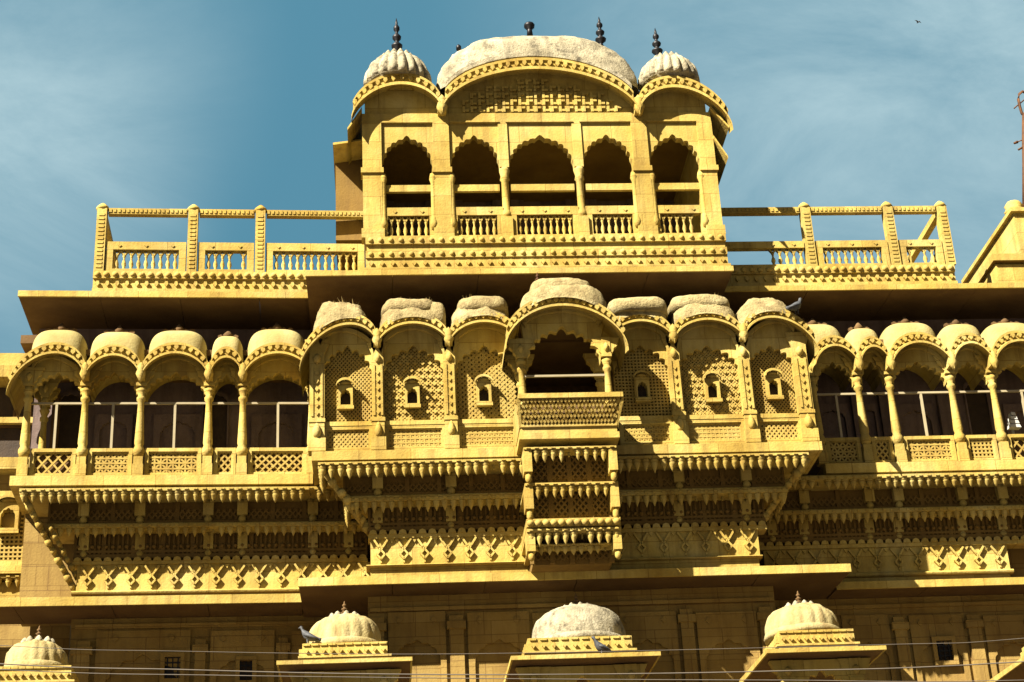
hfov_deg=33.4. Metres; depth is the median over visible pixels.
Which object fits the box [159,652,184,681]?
window
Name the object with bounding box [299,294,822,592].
enclosed bay
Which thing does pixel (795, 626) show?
domed kiosk
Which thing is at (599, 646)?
pigeon
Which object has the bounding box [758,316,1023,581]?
balcony gallery
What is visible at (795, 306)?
pigeon
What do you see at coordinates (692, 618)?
haveli
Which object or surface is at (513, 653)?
cable
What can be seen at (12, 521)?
neighbouring house
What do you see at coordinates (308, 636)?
pigeon
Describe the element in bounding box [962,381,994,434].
doorway
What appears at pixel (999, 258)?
parapet wall
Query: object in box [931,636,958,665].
window
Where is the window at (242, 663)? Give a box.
[235,656,256,681]
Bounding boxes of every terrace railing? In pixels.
[92,203,364,299]
[721,201,957,285]
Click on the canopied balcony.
(570, 499)
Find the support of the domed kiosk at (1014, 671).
attached to the haveli
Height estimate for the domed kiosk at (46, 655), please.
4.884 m
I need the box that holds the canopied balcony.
[502,273,628,572]
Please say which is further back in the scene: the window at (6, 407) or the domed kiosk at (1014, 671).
the window at (6, 407)
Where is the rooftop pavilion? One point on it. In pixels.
(529, 150)
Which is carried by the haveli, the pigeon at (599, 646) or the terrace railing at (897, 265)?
the terrace railing at (897, 265)
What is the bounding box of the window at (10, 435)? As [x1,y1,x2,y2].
[0,425,31,456]
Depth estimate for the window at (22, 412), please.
30.12 m
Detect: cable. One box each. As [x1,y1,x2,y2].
[0,638,1023,653]
[0,661,1023,674]
[0,669,1023,681]
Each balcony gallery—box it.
[6,322,370,608]
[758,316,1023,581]
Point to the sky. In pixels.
(156, 104)
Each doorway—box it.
[58,390,81,448]
[201,391,228,474]
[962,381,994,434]
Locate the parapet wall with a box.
[961,200,1023,282]
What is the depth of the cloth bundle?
29.92 m
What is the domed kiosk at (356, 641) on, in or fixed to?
attached to the haveli
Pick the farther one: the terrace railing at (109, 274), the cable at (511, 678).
the terrace railing at (109, 274)
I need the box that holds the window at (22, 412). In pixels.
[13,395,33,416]
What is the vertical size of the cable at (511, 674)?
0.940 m
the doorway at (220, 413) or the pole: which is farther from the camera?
the pole
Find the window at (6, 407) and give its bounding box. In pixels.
[0,387,16,416]
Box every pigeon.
[298,626,321,642]
[591,636,613,652]
[786,298,801,315]
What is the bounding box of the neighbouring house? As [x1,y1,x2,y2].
[0,353,70,665]
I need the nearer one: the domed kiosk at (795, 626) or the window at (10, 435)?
the domed kiosk at (795, 626)
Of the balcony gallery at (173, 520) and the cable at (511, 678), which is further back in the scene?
the balcony gallery at (173, 520)
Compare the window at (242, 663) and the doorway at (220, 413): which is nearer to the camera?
the window at (242, 663)
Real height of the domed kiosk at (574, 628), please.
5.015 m
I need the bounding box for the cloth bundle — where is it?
[1007,412,1020,433]
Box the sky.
[0,0,1023,352]
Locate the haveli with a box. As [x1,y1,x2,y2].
[0,266,1023,681]
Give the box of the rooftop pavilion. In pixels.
[333,17,732,298]
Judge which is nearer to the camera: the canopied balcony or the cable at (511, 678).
the cable at (511, 678)
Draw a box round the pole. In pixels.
[1014,90,1023,206]
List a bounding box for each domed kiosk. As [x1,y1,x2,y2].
[0,626,79,681]
[276,601,411,681]
[503,593,660,681]
[738,591,886,681]
[987,647,1023,681]
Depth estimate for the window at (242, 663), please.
28.01 m

